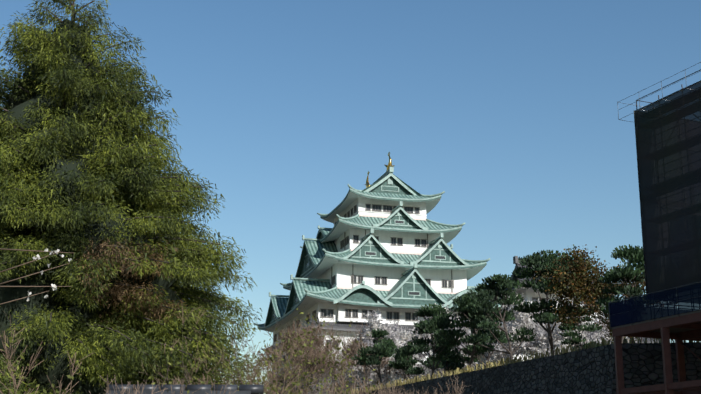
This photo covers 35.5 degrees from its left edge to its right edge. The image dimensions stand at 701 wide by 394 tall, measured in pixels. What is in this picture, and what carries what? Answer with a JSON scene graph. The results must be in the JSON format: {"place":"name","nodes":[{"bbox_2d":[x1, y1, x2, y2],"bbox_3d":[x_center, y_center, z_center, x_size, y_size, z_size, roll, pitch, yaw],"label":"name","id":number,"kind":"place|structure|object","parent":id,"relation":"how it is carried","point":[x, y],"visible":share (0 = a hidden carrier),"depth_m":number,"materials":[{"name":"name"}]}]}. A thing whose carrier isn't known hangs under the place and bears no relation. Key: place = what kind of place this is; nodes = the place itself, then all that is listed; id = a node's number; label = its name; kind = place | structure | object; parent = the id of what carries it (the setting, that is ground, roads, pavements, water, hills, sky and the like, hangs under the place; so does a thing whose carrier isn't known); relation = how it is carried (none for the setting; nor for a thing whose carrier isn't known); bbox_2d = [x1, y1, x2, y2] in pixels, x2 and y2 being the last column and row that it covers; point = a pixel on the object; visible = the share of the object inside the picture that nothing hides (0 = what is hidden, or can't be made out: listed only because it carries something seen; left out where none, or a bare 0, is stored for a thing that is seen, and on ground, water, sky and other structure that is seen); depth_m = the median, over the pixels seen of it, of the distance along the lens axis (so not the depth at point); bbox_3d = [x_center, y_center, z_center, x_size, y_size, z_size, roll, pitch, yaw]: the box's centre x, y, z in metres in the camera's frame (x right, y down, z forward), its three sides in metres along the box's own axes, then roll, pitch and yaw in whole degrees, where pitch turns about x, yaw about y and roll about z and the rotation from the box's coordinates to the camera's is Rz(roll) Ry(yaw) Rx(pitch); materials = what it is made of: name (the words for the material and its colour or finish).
{"place":"outdoors","nodes":[
{"label":"outdoors","id":0,"kind":"place"},
{"bbox_2d":[0,248,71,304],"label":"branches","id":1,"kind":"object","parent":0,"point":[30,274],"visible":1,"depth_m":11.80,"materials":[{"name":"brown"}]},
{"bbox_2d":[26,249,71,300],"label":"blossoms","id":2,"kind":"object","parent":1,"relation":"attached to","point":[54,286],"visible":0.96,"depth_m":11.78,"materials":[{"name":"white plant"}]},
{"bbox_2d":[0,0,262,393],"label":"conifer","id":3,"kind":"object","parent":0,"point":[14,218],"depth_m":37.47,"materials":[{"name":"green plant"}]},
{"bbox_2d":[76,236,186,331],"bbox_3d":[-7.364,2.824,36.616,3.825,3.395,5.149,0,-15,-1],"label":"dead conifer foliage","id":4,"kind":"object","parent":3,"relation":"attached to","point":[123,268],"visible":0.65,"depth_m":36.51,"materials":[{"name":"brown plant"}]},
{"bbox_2d":[173,355,382,393],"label":"bush","id":5,"kind":"object","parent":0,"point":[255,373],"depth_m":27.37,"materials":[{"name":"brown plant"}]},
{"bbox_2d":[0,0,700,393],"label":"sky","id":6,"kind":"structure","parent":0,"point":[509,109],"materials":[{"name":"blue"}]},
{"bbox_2d":[259,176,486,329],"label":"roof","id":7,"kind":"structure","parent":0,"point":[363,295],"depth_m":173.79,"materials":[{"name":"green metal"}]},
{"bbox_2d":[281,363,465,393],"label":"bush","id":8,"kind":"object","parent":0,"point":[428,370],"visible":0.04,"depth_m":164.88,"materials":[{"name":"brown plant"}]},
{"bbox_2d":[332,309,420,393],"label":"cherry","id":9,"kind":"object","parent":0,"point":[391,335],"depth_m":122.18,"materials":[{"name":"grey plant"}]},
{"bbox_2d":[264,191,501,376],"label":"keep walls","id":10,"kind":"structure","parent":0,"point":[342,271],"depth_m":175.71,"materials":[{"name":"white paint"}]},
{"bbox_2d":[261,319,415,352],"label":"ledge","id":11,"kind":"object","parent":10,"relation":"on","point":[317,321],"depth_m":163.96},
{"bbox_2d":[273,204,458,368],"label":"window frames","id":12,"kind":"structure","parent":10,"relation":"attached to","point":[343,243],"depth_m":175.61,"materials":[{"name":"brown wood"}]},
{"bbox_2d":[273,205,460,356],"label":"windows","id":13,"kind":"structure","parent":10,"relation":"in","point":[407,209],"depth_m":172.78,"materials":[{"name":"brown wood"}]},
{"bbox_2d":[273,321,481,347],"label":"ledge","id":14,"kind":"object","parent":10,"relation":"attached to","point":[353,325],"depth_m":165.08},
{"bbox_2d":[259,174,498,326],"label":"roof gable","id":15,"kind":"structure","parent":10,"relation":"on","point":[316,256],"depth_m":177.44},
{"bbox_2d":[255,167,500,327],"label":"roof trim","id":16,"kind":"structure","parent":15,"relation":"attached to","point":[390,171],"depth_m":174.49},
{"bbox_2d":[365,152,394,187],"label":"roof ornament","id":17,"kind":"object","parent":15,"relation":"on","point":[367,184],"visible":0.83,"depth_m":185.07,"materials":[{"name":"gold metal"}]},
{"bbox_2d":[337,214,457,293],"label":"keep flashing","id":18,"kind":"object","parent":10,"relation":"attached to","point":[397,253],"visible":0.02,"depth_m":177.59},
{"bbox_2d":[504,297,591,308],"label":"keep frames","id":19,"kind":"structure","parent":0,"point":[532,302],"depth_m":133.87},
{"bbox_2d":[513,298,588,343],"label":"cherry","id":20,"kind":"object","parent":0,"point":[547,325],"depth_m":117.91,"materials":[{"name":"white plant"}]},
{"label":"ground","id":21,"kind":"structure","parent":0,"visible":0},
{"bbox_2d":[0,353,38,393],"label":"conifer bush","id":22,"kind":"object","parent":21,"relation":"on","point":[4,379],"visible":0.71,"depth_m":23.43,"materials":[{"name":"green plant"}]},
{"bbox_2d":[0,312,93,393],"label":"shrub","id":23,"kind":"object","parent":21,"relation":"on","point":[13,377],"depth_m":21.57,"materials":[{"name":"plant"}]},
{"bbox_2d":[85,372,236,393],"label":"dry grass","id":24,"kind":"structure","parent":21,"relation":"on","point":[138,391],"depth_m":23.91,"materials":[{"name":"brown plant"}]},
{"bbox_2d":[137,306,351,393],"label":"bare shrub","id":25,"kind":"object","parent":21,"relation":"on","point":[276,366],"depth_m":29.95,"materials":[{"name":"brown plant"}]},
{"bbox_2d":[215,308,367,393],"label":"tree","id":26,"kind":"object","parent":21,"relation":"on","point":[300,353],"depth_m":34.09,"materials":[{"name":"brown plant"}]},
{"bbox_2d":[351,380,403,393],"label":"shrub","id":27,"kind":"object","parent":21,"relation":"on","point":[385,391],"visible":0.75,"depth_m":49.94,"materials":[{"name":"brown plant"}]},
{"bbox_2d":[371,382,403,393],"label":"shrub","id":28,"kind":"object","parent":21,"relation":"on","point":[396,392],"visible":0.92,"depth_m":57.43,"materials":[{"name":"plant"}]},
{"bbox_2d":[393,370,472,393],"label":"shrub","id":29,"kind":"object","parent":21,"relation":"on","point":[462,387],"visible":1,"depth_m":45.95,"materials":[{"name":"plant"}]},
{"bbox_2d":[363,342,700,393],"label":"stone wall","id":30,"kind":"structure","parent":21,"relation":"on","point":[589,371],"depth_m":66.56,"materials":[{"name":"grey stone"}]},
{"bbox_2d":[612,312,700,393],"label":"red steel frame","id":31,"kind":"object","parent":21,"relation":"on","point":[682,385],"visible":0.98,"depth_m":56.86,"materials":[{"name":"red metal"}]},
{"bbox_2d":[611,310,700,332],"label":"steel frame deck","id":32,"kind":"structure","parent":31,"relation":"on","point":[674,330],"depth_m":57.77,"materials":[{"name":"brown metal"}]},
{"bbox_2d":[608,69,700,328],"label":"scaffold poles","id":33,"kind":"object","parent":32,"relation":"on","point":[669,288],"visible":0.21,"depth_m":57.11,"materials":[{"name":"grey metal"}]},
{"bbox_2d":[617,62,700,121],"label":"scaffold top rails","id":34,"kind":"object","parent":33,"relation":"attached to","point":[655,92],"visible":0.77,"depth_m":56.97,"materials":[{"name":"grey metal"}]},
{"bbox_2d":[634,80,700,296],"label":"scaffold net","id":35,"kind":"object","parent":33,"relation":"attached to","point":[668,141],"visible":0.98,"depth_m":56.07,"materials":[{"name":"black fabric"}]},
{"bbox_2d":[609,283,700,326],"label":"blue barrier","id":36,"kind":"object","parent":32,"relation":"on","point":[651,306],"visible":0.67,"depth_m":55.90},
{"label":"terrace","id":37,"kind":"structure","parent":0,"visible":0},
{"bbox_2d":[235,353,303,393],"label":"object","id":38,"kind":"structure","parent":37,"relation":"on","point":[268,376],"depth_m":146.70,"materials":[{"name":"brown plant"}]},
{"bbox_2d":[257,320,329,392],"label":"tree","id":39,"kind":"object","parent":37,"relation":"on","point":[286,349],"depth_m":138.98,"materials":[{"name":"brown plant"}]},
{"bbox_2d":[262,327,339,392],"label":"tree","id":40,"kind":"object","parent":37,"relation":"on","point":[311,349],"depth_m":115.92,"materials":[{"name":"brown plant"}]},
{"bbox_2d":[291,323,342,393],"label":"tree","id":41,"kind":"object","parent":37,"relation":"on","point":[320,341],"depth_m":129.90,"materials":[{"name":"plant"}]},
{"bbox_2d":[294,326,393,393],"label":"tree","id":42,"kind":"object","parent":37,"relation":"on","point":[326,373],"depth_m":149.26,"materials":[{"name":"brown plant"}]},
{"bbox_2d":[333,346,383,386],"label":"tree","id":43,"kind":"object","parent":37,"relation":"on","point":[348,360],"depth_m":138.89,"materials":[{"name":"brown plant"}]},
{"bbox_2d":[335,338,393,393],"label":"tree","id":44,"kind":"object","parent":37,"relation":"on","point":[353,349],"depth_m":117.44,"materials":[{"name":"brown plant"}]},
{"bbox_2d":[333,325,410,383],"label":"tree","id":45,"kind":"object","parent":37,"relation":"on","point":[354,340],"depth_m":128.79,"materials":[{"name":"plant"}]},
{"bbox_2d":[351,328,397,388],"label":"pine","id":46,"kind":"object","parent":37,"relation":"on","point":[385,348],"depth_m":106.84,"materials":[{"name":"green plant"}]},
{"bbox_2d":[388,346,425,381],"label":"pine","id":47,"kind":"object","parent":37,"relation":"on","point":[401,361],"depth_m":114.52,"materials":[{"name":"green plant"}]},
{"bbox_2d":[395,303,465,376],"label":"pine","id":48,"kind":"object","parent":37,"relation":"on","point":[442,321],"depth_m":99.16,"materials":[{"name":"green plant"}]},
{"bbox_2d":[393,302,469,372],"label":"cherry","id":49,"kind":"object","parent":37,"relation":"on","point":[421,356],"depth_m":125.03,"materials":[{"name":"white plant"}]},
{"bbox_2d":[421,337,465,376],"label":"pine","id":50,"kind":"object","parent":37,"relation":"on","point":[456,360],"depth_m":110.58,"materials":[{"name":"green plant"}]},
{"bbox_2d":[433,289,500,366],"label":"pine","id":51,"kind":"object","parent":37,"relation":"on","point":[463,302],"depth_m":95.63,"materials":[{"name":"green plant"}]},
{"bbox_2d":[462,312,507,365],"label":"pine","id":52,"kind":"object","parent":37,"relation":"on","point":[505,340],"depth_m":105.57,"materials":[{"name":"green plant"}]},
{"bbox_2d":[472,324,516,369],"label":"cherry","id":53,"kind":"object","parent":37,"relation":"on","point":[492,358],"depth_m":122.44,"materials":[{"name":"grey plant"}]},
{"bbox_2d":[460,273,536,360],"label":"pine","id":54,"kind":"object","parent":37,"relation":"on","point":[482,306],"depth_m":90.12,"materials":[{"name":"green plant"}]},
{"bbox_2d":[428,293,586,370],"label":"cherry","id":55,"kind":"object","parent":37,"relation":"on","point":[520,317],"depth_m":114.66,"materials":[{"name":"white plant"}]},
{"bbox_2d":[336,336,700,393],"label":"dry grass","id":56,"kind":"structure","parent":37,"relation":"on","point":[427,377],"depth_m":74.73,"materials":[{"name":"yellow plant"}]},
{"bbox_2d":[463,286,613,367],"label":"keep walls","id":57,"kind":"structure","parent":37,"relation":"on","point":[529,293],"depth_m":133.97,"materials":[{"name":"grey stone"}]},
{"bbox_2d":[486,264,659,341],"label":"cherry tree","id":58,"kind":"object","parent":57,"relation":"on","point":[648,339],"depth_m":132.49,"materials":[{"name":"white plant"}]},
{"bbox_2d":[511,256,658,342],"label":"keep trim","id":59,"kind":"structure","parent":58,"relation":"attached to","point":[515,260],"depth_m":137.83,"materials":[{"name":"white"}]},
{"bbox_2d":[510,250,586,354],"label":"pine","id":60,"kind":"object","parent":37,"relation":"on","point":[535,260],"depth_m":91.81,"materials":[{"name":"green plant"}]},
{"bbox_2d":[505,298,593,359],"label":"cherry","id":61,"kind":"object","parent":37,"relation":"on","point":[541,336],"depth_m":112.21,"materials":[{"name":"white plant"}]},
{"bbox_2d":[558,307,602,350],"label":"pine","id":62,"kind":"object","parent":37,"relation":"on","point":[577,340],"depth_m":99.73,"materials":[{"name":"green plant"}]},
{"bbox_2d":[533,244,645,342],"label":"orange tree","id":63,"kind":"object","parent":37,"relation":"on","point":[573,274],"depth_m":88.13,"materials":[{"name":"orange plant"}]},
{"bbox_2d":[577,302,636,343],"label":"cherry","id":64,"kind":"object","parent":37,"relation":"on","point":[595,335],"depth_m":129.73,"materials":[{"name":"white plant"}]},
{"bbox_2d":[595,244,645,341],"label":"pine","id":65,"kind":"object","parent":37,"relation":"on","point":[633,255],"depth_m":74.49,"materials":[{"name":"green plant"}]},
{"bbox_3d":[-3.943,6.742,24.700,3.300,3.250,0.450,0,-15,-1],"label":"wall plaster","id":66,"kind":"object","parent":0,"visible":0},
{"bbox_2d":[106,384,263,393],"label":"tiled roof","id":67,"kind":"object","parent":66,"relation":"on","point":[246,389],"visible":0.9,"depth_m":25.20,"materials":[{"name":"grey tile"}]}
]}

